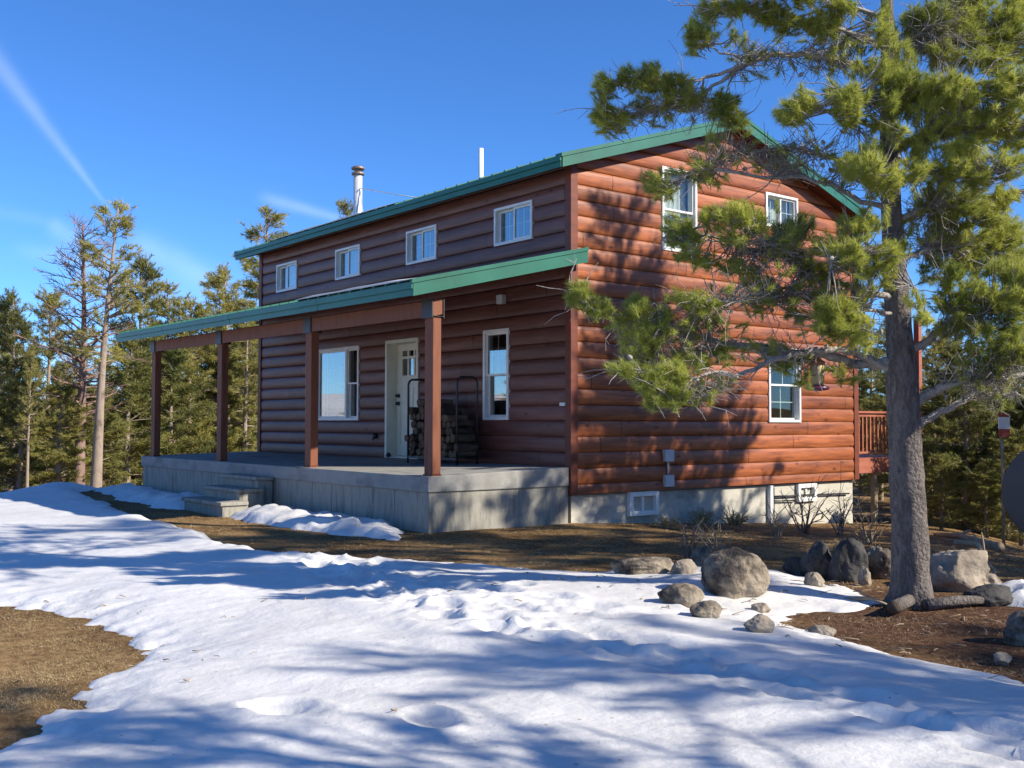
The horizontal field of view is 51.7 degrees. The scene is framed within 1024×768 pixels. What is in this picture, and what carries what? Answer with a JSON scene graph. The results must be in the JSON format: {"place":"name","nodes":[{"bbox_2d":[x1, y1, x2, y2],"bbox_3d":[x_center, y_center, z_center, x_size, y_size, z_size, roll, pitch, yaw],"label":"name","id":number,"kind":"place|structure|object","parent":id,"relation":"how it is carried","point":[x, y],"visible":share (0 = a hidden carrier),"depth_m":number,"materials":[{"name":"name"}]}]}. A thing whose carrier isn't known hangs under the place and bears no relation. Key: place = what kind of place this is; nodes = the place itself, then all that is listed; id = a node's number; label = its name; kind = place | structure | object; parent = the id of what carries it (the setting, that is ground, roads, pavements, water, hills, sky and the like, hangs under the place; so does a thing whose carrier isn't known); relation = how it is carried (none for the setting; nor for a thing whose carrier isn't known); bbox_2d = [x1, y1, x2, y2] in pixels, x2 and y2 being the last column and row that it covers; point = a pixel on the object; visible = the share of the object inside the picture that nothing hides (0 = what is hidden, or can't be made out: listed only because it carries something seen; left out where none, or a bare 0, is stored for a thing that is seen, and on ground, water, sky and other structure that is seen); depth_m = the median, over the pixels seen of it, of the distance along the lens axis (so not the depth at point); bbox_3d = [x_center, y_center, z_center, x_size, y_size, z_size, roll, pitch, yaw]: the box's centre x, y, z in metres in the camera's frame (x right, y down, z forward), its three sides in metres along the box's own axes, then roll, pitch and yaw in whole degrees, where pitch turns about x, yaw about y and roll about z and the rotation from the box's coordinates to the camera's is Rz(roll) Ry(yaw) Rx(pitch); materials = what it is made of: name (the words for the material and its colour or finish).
{"place":"outdoors","nodes":[
{"label":"outdoors","id":0,"kind":"place"},
{"bbox_2d":[0,397,1023,749],"bbox_3d":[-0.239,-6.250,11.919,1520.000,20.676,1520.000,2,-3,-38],"label":"ground","id":1,"kind":"structure","parent":0,"point":[498,549],"depth_m":10.69,"materials":[{"name":"brown soil"}]},
{"bbox_2d":[0,305,45,491],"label":"pine tree","id":2,"kind":"object","parent":1,"relation":"on","point":[6,353],"visible":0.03,"depth_m":43.42,"materials":[{"name":"green plant"}]},
{"bbox_2d":[0,284,54,490],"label":"pine tree","id":3,"kind":"object","parent":1,"relation":"on","point":[8,303],"visible":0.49,"depth_m":34.54,"materials":[{"name":"green plant"}]},
{"bbox_2d":[12,343,48,487],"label":"pine tree","id":4,"kind":"object","parent":1,"relation":"on","point":[26,406],"visible":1,"depth_m":31.38,"materials":[{"name":"green plant"}]},
{"bbox_2d":[0,376,62,492],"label":"pine tree","id":5,"kind":"object","parent":1,"relation":"on","point":[8,452],"visible":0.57,"depth_m":33.01,"materials":[{"name":"green plant"}]},
{"bbox_2d":[0,284,86,486],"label":"pine tree","id":6,"kind":"object","parent":1,"relation":"on","point":[54,298],"visible":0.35,"depth_m":35.89,"materials":[{"name":"green plant"}]},
{"bbox_2d":[21,380,93,487],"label":"pine tree","id":7,"kind":"object","parent":1,"relation":"on","point":[58,455],"visible":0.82,"depth_m":32.49,"materials":[{"name":"green plant"}]},
{"bbox_2d":[38,329,97,479],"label":"pine tree","id":8,"kind":"object","parent":1,"relation":"on","point":[60,362],"visible":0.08,"depth_m":46.08,"materials":[{"name":"green plant"}]},
{"bbox_2d":[36,363,105,480],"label":"pine tree","id":9,"kind":"object","parent":1,"relation":"on","point":[56,372],"visible":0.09,"depth_m":39.55,"materials":[{"name":"green plant"}]},
{"bbox_2d":[0,606,144,745],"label":"dry grass","id":10,"kind":"structure","parent":1,"relation":"on","point":[49,691],"depth_m":6.37,"materials":[{"name":"plant"}]},
{"bbox_2d":[12,212,151,484],"bbox_3d":[-13.241,-0.615,33.012,3.757,9.666,4.204,0,-2,-9],"label":"bare tree","id":11,"kind":"object","parent":1,"relation":"on","point":[81,387],"visible":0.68,"depth_m":32.96,"materials":[{"name":"brown plant"}]},
{"bbox_2d":[62,384,135,486],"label":"pine tree","id":12,"kind":"object","parent":1,"relation":"on","point":[112,433],"visible":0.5,"depth_m":34.44,"materials":[{"name":"green plant"}]},
{"bbox_2d":[63,197,151,487],"bbox_3d":[-12.262,-0.904,32.114,2.652,9.793,2.390,1,-2,-25],"label":"leaning pine","id":13,"kind":"object","parent":1,"relation":"on","point":[110,297],"visible":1,"depth_m":31.94,"materials":[{"name":"green plant"}]},
{"bbox_2d":[66,322,189,484],"bbox_3d":[-13.472,1.164,37.127,4.191,6.796,3.853,1,-2,-15],"label":"pine tree","id":14,"kind":"object","parent":1,"relation":"on","point":[136,387],"visible":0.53,"depth_m":36.95,"materials":[{"name":"green plant"}]},
{"bbox_2d":[100,253,194,483],"bbox_3d":[-13.773,-0.083,39.633,3.809,10.060,3.570,0,-2,-8],"label":"pine tree","id":15,"kind":"object","parent":1,"relation":"on","point":[149,272],"visible":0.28,"depth_m":39.56,"materials":[{"name":"green plant"}]},
{"bbox_2d":[109,347,216,467],"bbox_3d":[-12.625,1.542,39.028,4.127,6.214,3.794,-2,-3,38],"label":"pine tree","id":16,"kind":"object","parent":1,"relation":"on","point":[178,357],"visible":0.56,"depth_m":38.81,"materials":[{"name":"green plant"}]},
{"bbox_2d":[148,278,183,429],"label":"pine tree","id":17,"kind":"object","parent":1,"relation":"on","point":[166,302],"visible":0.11,"depth_m":43.44,"materials":[{"name":"green plant"}]},
{"bbox_2d":[131,291,235,453],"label":"pine tree","id":18,"kind":"object","parent":1,"relation":"on","point":[197,311],"visible":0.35,"depth_m":40.87,"materials":[{"name":"green plant"}]},
{"bbox_2d":[161,313,242,452],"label":"pine tree","id":19,"kind":"object","parent":1,"relation":"on","point":[213,383],"visible":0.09,"depth_m":41.75,"materials":[{"name":"green plant"}]},
{"bbox_2d":[176,344,256,452],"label":"pine tree","id":20,"kind":"object","parent":1,"relation":"on","point":[231,430],"visible":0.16,"depth_m":41.93,"materials":[{"name":"green plant"}]},
{"bbox_2d":[184,260,257,451],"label":"pine tree","id":21,"kind":"object","parent":1,"relation":"on","point":[229,304],"visible":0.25,"depth_m":43.41,"materials":[{"name":"green plant"}]},
{"bbox_2d":[182,473,272,516],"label":"concrete steps","id":22,"kind":"structure","parent":1,"relation":"on","point":[232,494],"depth_m":16.81,"materials":[{"name":"concrete"}]},
{"bbox_2d":[205,297,258,451],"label":"pine tree","id":23,"kind":"object","parent":1,"relation":"on","point":[250,406],"visible":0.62,"depth_m":41.49,"materials":[{"name":"green plant"}]},
{"bbox_2d":[206,204,294,451],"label":"pine tree","id":24,"kind":"object","parent":1,"relation":"on","point":[251,262],"visible":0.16,"depth_m":46.11,"materials":[{"name":"green plant"}]},
{"bbox_2d":[336,197,352,219],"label":"pine tree","id":25,"kind":"object","parent":1,"relation":"on","point":[345,205],"visible":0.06,"depth_m":43.51,"materials":[{"name":"green plant"}]},
{"bbox_2d":[0,482,1023,767],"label":"snow","id":26,"kind":"structure","parent":1,"relation":"on","point":[480,666],"depth_m":5.84,"materials":[{"name":"snow"}]},
{"bbox_2d":[610,556,673,574],"bbox_3d":[1.208,1.659,9.530,0.613,0.200,0.368,1,-2,-23],"label":"rock","id":27,"kind":"object","parent":26,"relation":"on","point":[644,565],"visible":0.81,"depth_m":9.40,"materials":[{"name":"stone"}]},
{"bbox_2d":[657,583,704,607],"bbox_3d":[1.272,1.582,7.865,0.357,0.204,0.286,1,-2,-11],"label":"rock","id":28,"kind":"object","parent":26,"relation":"on","point":[687,595],"visible":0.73,"depth_m":7.79,"materials":[{"name":"stone"}]},
{"bbox_2d":[670,559,696,573],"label":"rock","id":29,"kind":"object","parent":26,"relation":"on","point":[685,566],"visible":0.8,"depth_m":9.32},
{"bbox_2d":[689,600,722,618],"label":"rock","id":30,"kind":"object","parent":26,"relation":"on","point":[708,609],"visible":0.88,"depth_m":7.30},
{"bbox_2d":[743,614,774,632],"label":"rock","id":31,"kind":"object","parent":26,"relation":"on","point":[760,623],"visible":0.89,"depth_m":6.79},
{"bbox_2d":[751,602,770,613],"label":"rock","id":32,"kind":"object","parent":26,"relation":"on","point":[762,607],"visible":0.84,"depth_m":7.77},
{"bbox_2d":[804,572,824,586],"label":"rock","id":33,"kind":"object","parent":26,"relation":"on","point":[814,579],"visible":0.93,"depth_m":8.73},
{"bbox_2d":[808,625,836,636],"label":"rock","id":34,"kind":"object","parent":26,"relation":"on","point":[825,630],"visible":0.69,"depth_m":7.11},
{"bbox_2d":[845,591,886,604],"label":"fallen branch","id":35,"kind":"object","parent":26,"relation":"on","point":[865,597],"visible":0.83,"depth_m":8.23,"materials":[{"name":"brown wood"}]},
{"bbox_2d":[10,524,1023,711],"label":"twig litter","id":36,"kind":"object","parent":1,"relation":"on","point":[839,637],"visible":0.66,"depth_m":7.98,"materials":[{"name":"brown wood"}]},
{"bbox_2d":[116,118,922,533],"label":"log house","id":37,"kind":"structure","parent":1,"relation":"on","point":[480,260],"depth_m":16.78,"materials":[{"name":"wood"}]},
{"bbox_2d":[276,260,305,292],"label":"window","id":38,"kind":"structure","parent":37,"relation":"in","point":[291,267],"depth_m":22.32,"materials":[{"name":"white plastic"}]},
{"bbox_2d":[305,345,364,419],"bbox_3d":[-3.423,0.010,20.582,0.241,1.398,2.094,2,-3,-38],"label":"window","id":39,"kind":"structure","parent":37,"relation":"in","point":[349,351],"depth_m":20.15,"materials":[{"name":"white plastic"}]},
{"bbox_2d":[273,201,402,239],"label":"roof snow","id":40,"kind":"structure","parent":37,"relation":"on","point":[337,220],"depth_m":19.77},
{"bbox_2d":[335,244,369,280],"bbox_3d":[-3.049,-2.311,20.206,0.242,0.591,0.931,2,-3,-38],"label":"window","id":41,"kind":"structure","parent":37,"relation":"in","point":[350,255],"depth_m":20.29,"materials":[{"name":"white plastic"}]},
{"bbox_2d":[297,277,418,299],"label":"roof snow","id":42,"kind":"structure","parent":37,"relation":"on","point":[359,287],"depth_m":14.29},
{"bbox_2d":[395,343,415,455],"bbox_3d":[-1.792,0.276,18.649,0.110,1.990,0.931,2,-3,-38],"label":"door","id":43,"kind":"structure","parent":37,"relation":"in","point":[402,380],"depth_m":18.84,"materials":[{"name":"beige paint"}]},
{"bbox_2d":[406,224,444,265],"bbox_3d":[-1.478,-2.381,18.231,0.241,0.591,0.931,2,-3,-38],"label":"window","id":44,"kind":"structure","parent":37,"relation":"in","point":[410,235],"depth_m":18.22,"materials":[{"name":"white plastic"}]},
{"bbox_2d":[407,376,477,464],"bbox_3d":[-1.110,0.577,16.710,0.414,1.367,1.392,2,-3,-38],"label":"log rack","id":45,"kind":"object","parent":37,"relation":"on","point":[456,458],"visible":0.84,"depth_m":16.29,"materials":[{"name":"black metal"}]},
{"bbox_2d":[453,450,478,457],"bbox_3d":[-0.709,1.065,16.217,0.417,0.130,0.116,0,34,-39],"label":"firewood log","id":46,"kind":"object","parent":45,"relation":"on","point":[466,453],"visible":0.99,"depth_m":16.15,"materials":[{"name":"brown wood"}]},
{"bbox_2d":[454,444,477,451],"bbox_3d":[-0.702,0.970,16.160,0.389,0.128,0.126,2,14,-38],"label":"firewood log","id":47,"kind":"object","parent":46,"relation":"on","point":[465,447],"visible":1,"depth_m":16.09,"materials":[{"name":"brown wood"}]},
{"bbox_2d":[450,434,474,442],"bbox_3d":[-0.753,0.825,16.178,0.402,0.126,0.120,2,-30,-41],"label":"firewood log","id":48,"kind":"object","parent":47,"relation":"on","point":[464,438],"visible":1,"depth_m":16.12,"materials":[{"name":"brown wood"}]},
{"bbox_2d":[483,328,516,419],"bbox_3d":[-0.196,-0.144,16.469,0.166,1.411,0.648,2,-3,-38],"label":"window","id":49,"kind":"structure","parent":37,"relation":"in","point":[488,354],"depth_m":16.63,"materials":[{"name":"white plastic"}]},
{"bbox_2d":[494,199,539,246],"bbox_3d":[0.068,-2.453,16.229,0.166,0.591,0.931,2,-3,-38],"label":"window","id":50,"kind":"structure","parent":37,"relation":"in","point":[499,213],"depth_m":16.23,"materials":[{"name":"white plastic"}]},
{"bbox_2d":[627,491,658,516],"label":"window","id":51,"kind":"structure","parent":37,"relation":"in","point":[630,495],"depth_m":15.93,"materials":[{"name":"white plastic"}]},
{"bbox_2d":[654,166,696,252],"bbox_3d":[2.560,-2.709,16.648,0.796,1.304,0.242,2,-3,-38],"label":"window","id":52,"kind":"structure","parent":37,"relation":"in","point":[692,192],"depth_m":16.79,"materials":[{"name":"white plastic"}]},
{"bbox_2d":[756,192,797,226],"bbox_3d":[4.573,-2.953,18.260,0.882,0.582,0.242,2,-3,-38],"label":"window","id":53,"kind":"structure","parent":37,"relation":"in","point":[770,201],"depth_m":18.33,"materials":[{"name":"white plastic"}]},
{"bbox_2d":[762,364,800,421],"bbox_3d":[4.627,0.022,18.148,0.872,1.271,0.166,2,-3,-38],"label":"window","id":54,"kind":"structure","parent":37,"relation":"in","point":[796,392],"depth_m":18.31,"materials":[{"name":"white plastic"}]},
{"bbox_2d":[796,483,816,501],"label":"window","id":55,"kind":"structure","parent":37,"relation":"in","point":[798,486],"depth_m":18.44,"materials":[{"name":"white plastic"}]},
{"bbox_2d":[654,514,681,528],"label":"grass tuft","id":56,"kind":"object","parent":1,"relation":"on","point":[672,523],"visible":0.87,"depth_m":14.79,"materials":[{"name":"plant"}]},
{"bbox_2d":[673,511,703,558],"bbox_3d":[1.859,1.581,11.058,0.275,0.598,0.442,-1,-3,31],"label":"bare shrub","id":57,"kind":"object","parent":1,"relation":"on","point":[689,547],"visible":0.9,"depth_m":11.00,"materials":[{"name":"plant"}]},
{"bbox_2d":[685,507,714,523],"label":"grass tuft","id":58,"kind":"object","parent":1,"relation":"on","point":[700,517],"visible":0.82,"depth_m":16.38,"materials":[{"name":"plant"}]},
{"bbox_2d":[691,545,710,566],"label":"rock","id":59,"kind":"object","parent":1,"relation":"on","point":[699,554],"visible":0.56,"depth_m":10.37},
{"bbox_2d":[696,520,752,552],"bbox_3d":[2.129,1.606,10.551,0.507,0.514,0.493,0,-2,-3],"label":"bare shrub","id":60,"kind":"object","parent":1,"relation":"on","point":[714,547],"visible":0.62,"depth_m":10.46,"materials":[{"name":"plant"}]},
{"bbox_2d":[716,504,753,524],"bbox_3d":[3.512,2.079,16.577,0.547,0.388,0.608,2,-3,-38],"label":"grass tuft","id":61,"kind":"object","parent":1,"relation":"on","point":[731,520],"visible":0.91,"depth_m":16.56,"materials":[{"name":"plant"}]},
{"bbox_2d":[701,547,769,598],"bbox_3d":[1.748,1.516,8.367,0.522,0.452,0.470,1,-2,-17],"label":"boulder","id":62,"kind":"object","parent":1,"relation":"on","point":[734,573],"visible":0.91,"depth_m":8.20,"materials":[{"name":"stone"}]},
{"bbox_2d":[536,0,1023,610],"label":"pine","id":63,"kind":"object","parent":1,"relation":"on","point":[938,34],"visible":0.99,"depth_m":7.91,"materials":[{"name":"green plant"}]},
{"bbox_2d":[805,358,828,390],"bbox_3d":[2.338,-0.111,8.100,0.177,0.329,0.180,2,-3,-38],"label":"bird feeder","id":64,"kind":"object","parent":63,"relation":"hanging from","point":[820,372],"visible":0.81,"depth_m":8.05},
{"bbox_2d":[764,499,801,536],"bbox_3d":[3.624,1.805,14.170,0.566,0.578,0.466,0,-2,8],"label":"bare shrub","id":65,"kind":"object","parent":1,"relation":"on","point":[777,534],"visible":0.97,"depth_m":14.20,"materials":[{"name":"plant"}]},
{"bbox_2d":[782,556,802,575],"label":"rock","id":66,"kind":"object","parent":1,"relation":"on","point":[790,566],"visible":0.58,"depth_m":9.84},
{"bbox_2d":[780,476,834,533],"bbox_3d":[4.294,1.750,15.244,0.964,0.913,0.711,0,-2,3],"label":"bare shrub","id":67,"kind":"object","parent":1,"relation":"on","point":[806,527],"visible":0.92,"depth_m":15.22,"materials":[{"name":"brown plant"}]},
{"bbox_2d":[799,540,831,578],"bbox_3d":[2.800,1.661,9.722,0.255,0.432,0.289,2,-3,-34],"label":"rock","id":68,"kind":"object","parent":1,"relation":"on","point":[816,556],"visible":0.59,"depth_m":9.64,"materials":[{"name":"stone"}]},
{"bbox_2d":[811,471,872,535],"bbox_3d":[4.651,1.731,14.980,0.719,0.968,0.760,2,-3,-38],"label":"bare shrub","id":69,"kind":"object","parent":1,"relation":"on","point":[841,520],"visible":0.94,"depth_m":15.14,"materials":[{"name":"brown plant"}]},
{"bbox_2d":[827,538,868,582],"bbox_3d":[3.032,1.637,9.544,0.361,0.495,0.325,-1,-2,17],"label":"rock","id":70,"kind":"object","parent":1,"relation":"on","point":[849,558],"visible":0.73,"depth_m":9.44,"materials":[{"name":"stone"}]},
{"bbox_2d":[829,495,888,544],"bbox_3d":[4.293,1.705,13.182,0.708,0.712,0.610,2,-3,-38],"label":"bare shrub","id":71,"kind":"object","parent":1,"relation":"on","point":[866,539],"visible":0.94,"depth_m":13.18,"materials":[{"name":"plant"}]},
{"bbox_2d":[858,566,871,585],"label":"rock","id":72,"kind":"object","parent":1,"relation":"on","point":[864,576],"visible":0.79,"depth_m":9.21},
{"bbox_2d":[852,377,879,492],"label":"pine tree","id":73,"kind":"object","parent":1,"relation":"on","point":[863,387],"visible":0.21,"depth_m":29.76,"materials":[{"name":"green plant"}]},
{"bbox_2d":[858,328,886,490],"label":"pine tree","id":74,"kind":"object","parent":1,"relation":"on","point":[879,386],"visible":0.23,"depth_m":29.93,"materials":[{"name":"green plant"}]},
{"bbox_2d":[857,395,888,499],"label":"pine tree","id":75,"kind":"object","parent":1,"relation":"on","point":[880,485],"visible":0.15,"depth_m":26.89,"materials":[{"name":"green plant"}]},
{"bbox_2d":[866,546,890,579],"bbox_3d":[3.377,1.672,9.651,0.274,0.386,0.246,1,-2,-23],"label":"rock","id":76,"kind":"object","parent":1,"relation":"on","point":[879,562],"visible":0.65,"depth_m":9.57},
{"bbox_2d":[862,299,924,454],"bbox_3d":[12.092,0.413,34.010,2.313,6.489,2.219,-2,-3,43],"label":"pine tree","id":77,"kind":"object","parent":1,"relation":"on","point":[883,324],"visible":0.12,"depth_m":34.13,"materials":[{"name":"green plant"}]},
{"bbox_2d":[886,594,914,613],"bbox_3d":[2.930,1.648,7.939,0.104,0.102,0.450,-1,-3,36],"label":"cut log","id":78,"kind":"object","parent":1,"relation":"on","point":[898,605],"visible":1,"depth_m":7.79,"materials":[{"name":"grey wood"}]},
{"bbox_2d":[784,576,1023,683],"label":"pine litter","id":79,"kind":"object","parent":1,"relation":"on","point":[916,627],"visible":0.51,"depth_m":7.49,"materials":[{"name":"plant"}]},
{"bbox_2d":[867,374,940,487],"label":"pine tree","id":80,"kind":"object","parent":1,"relation":"on","point":[883,406],"visible":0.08,"depth_m":26.07,"materials":[{"name":"green plant"}]},
{"bbox_2d":[883,326,974,508],"bbox_3d":[9.489,0.948,23.844,2.081,4.572,2.121,1,-2,-15],"label":"pine tree","id":81,"kind":"object","parent":1,"relation":"on","point":[939,346],"visible":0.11,"depth_m":24.00,"materials":[{"name":"green plant"}]},
{"bbox_2d":[923,436,962,518],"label":"pine tree","id":82,"kind":"object","parent":1,"relation":"on","point":[925,458],"visible":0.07,"depth_m":21.87,"materials":[{"name":"green plant"}]},
{"bbox_2d":[924,453,968,530],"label":"pine tree","id":83,"kind":"object","parent":1,"relation":"on","point":[938,461],"visible":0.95,"depth_m":18.38,"materials":[{"name":"green plant"}]},
{"bbox_2d":[923,388,976,509],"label":"pine tree","id":84,"kind":"object","parent":1,"relation":"on","point":[926,427],"visible":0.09,"depth_m":22.95,"materials":[{"name":"green plant"}]},
{"bbox_2d":[922,318,980,445],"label":"pine tree","id":85,"kind":"object","parent":1,"relation":"on","point":[958,344],"visible":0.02,"depth_m":29.91,"materials":[{"name":"green plant"}]},
{"bbox_2d":[921,595,984,610],"bbox_3d":[3.476,1.667,8.079,0.756,0.103,0.090,1,-2,-16],"label":"fallen log","id":86,"kind":"object","parent":1,"relation":"on","point":[939,603],"visible":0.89,"depth_m":8.01,"materials":[{"name":"grey wood"}]},
{"bbox_2d":[929,550,989,592],"bbox_3d":[3.793,1.633,9.073,0.477,0.452,0.558,-2,-3,40],"label":"boulder","id":87,"kind":"object","parent":1,"relation":"on","point":[961,571],"visible":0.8,"depth_m":8.90,"materials":[{"name":"stone"}]},
{"bbox_2d":[919,336,1007,531],"bbox_3d":[8.563,1.088,19.987,2.502,4.058,2.300,1,-2,-26],"label":"pine tree","id":88,"kind":"object","parent":1,"relation":"on","point":[982,422],"visible":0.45,"depth_m":19.88,"materials":[{"name":"green plant"}]},
{"bbox_2d":[933,530,1004,551],"bbox_3d":[5.941,2.004,13.670,0.254,0.210,2.718,0,-2,7],"label":"fallen log","id":89,"kind":"object","parent":1,"relation":"on","point":[995,546],"visible":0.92,"depth_m":13.34,"materials":[{"name":"grey wood"}]},
{"bbox_2d":[943,447,996,531],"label":"pine tree","id":90,"kind":"object","parent":1,"relation":"on","point":[973,459],"visible":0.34,"depth_m":19.86,"materials":[{"name":"green plant"}]},
{"bbox_2d":[953,532,995,574],"bbox_3d":[4.282,1.585,9.727,0.203,0.462,0.906,0,-2,8],"label":"fallen branch","id":91,"kind":"object","parent":1,"relation":"on","point":[976,543],"visible":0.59,"depth_m":9.98,"materials":[{"name":"grey wood"}]},
{"bbox_2d":[952,457,1006,537],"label":"pine tree","id":92,"kind":"object","parent":1,"relation":"on","point":[976,505],"visible":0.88,"depth_m":17.88,"materials":[{"name":"green plant"}]},
{"bbox_2d":[943,381,1022,531],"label":"pine tree","id":93,"kind":"object","parent":1,"relation":"on","point":[988,432],"visible":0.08,"depth_m":20.93,"materials":[{"name":"green plant"}]},
{"bbox_2d":[962,584,1013,606],"bbox_3d":[3.695,1.666,8.242,0.374,0.214,0.299,1,-2,-11],"label":"rock","id":94,"kind":"object","parent":1,"relation":"on","point":[994,595],"visible":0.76,"depth_m":8.14,"materials":[{"name":"stone"}]},
{"bbox_2d":[972,437,1018,540],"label":"pine tree","id":95,"kind":"object","parent":1,"relation":"on","point":[995,446],"visible":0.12,"depth_m":19.42,"materials":[{"name":"green plant"}]},
{"bbox_2d":[980,336,1023,455],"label":"pine tree","id":96,"kind":"object","parent":1,"relation":"on","point":[1020,411],"visible":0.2,"depth_m":19.97,"materials":[{"name":"green plant"}]},
{"bbox_2d":[993,652,1011,665],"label":"rock","id":97,"kind":"object","parent":1,"relation":"on","point":[1003,658],"visible":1,"depth_m":6.30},
{"bbox_2d":[982,424,1023,546],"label":"pine tree","id":98,"kind":"object","parent":1,"relation":"on","point":[1016,448],"visible":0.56,"depth_m":17.96,"materials":[{"name":"green plant"}]},
{"bbox_2d":[998,413,1009,545],"bbox_3d":[6.741,1.476,14.488,0.165,2.154,0.075,1,-2,-14],"label":"bird feeder","id":99,"kind":"object","parent":1,"relation":"on","point":[1003,425],"visible":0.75,"depth_m":14.49,"materials":[{"name":"red paint"}]},
{"bbox_2d":[987,382,1023,540],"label":"pine tree","id":100,"kind":"object","parent":1,"relation":"on","point":[1014,416],"visible":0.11,"depth_m":20.01,"materials":[{"name":"green plant"}]},
{"bbox_2d":[1002,450,1023,532],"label":"satellite dish","id":101,"kind":"object","parent":1,"relation":"on","point":[1013,490],"visible":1,"depth_m":10.62,"materials":[{"name":"grey metal"}]},
{"bbox_2d":[1003,610,1023,645],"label":"rock","id":102,"kind":"object","parent":1,"relation":"on","point":[1013,632],"visible":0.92,"depth_m":6.84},
{"bbox_2d":[0,0,1023,400],"label":"sky","id":103,"kind":"structure","parent":0,"point":[199,115],"materials":[{"name":"blue"}]},
{"bbox_2d":[95,499,1023,572],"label":"dry grass","id":104,"kind":"structure","parent":0,"point":[999,555],"depth_m":13.27,"materials":[{"name":"plant"}]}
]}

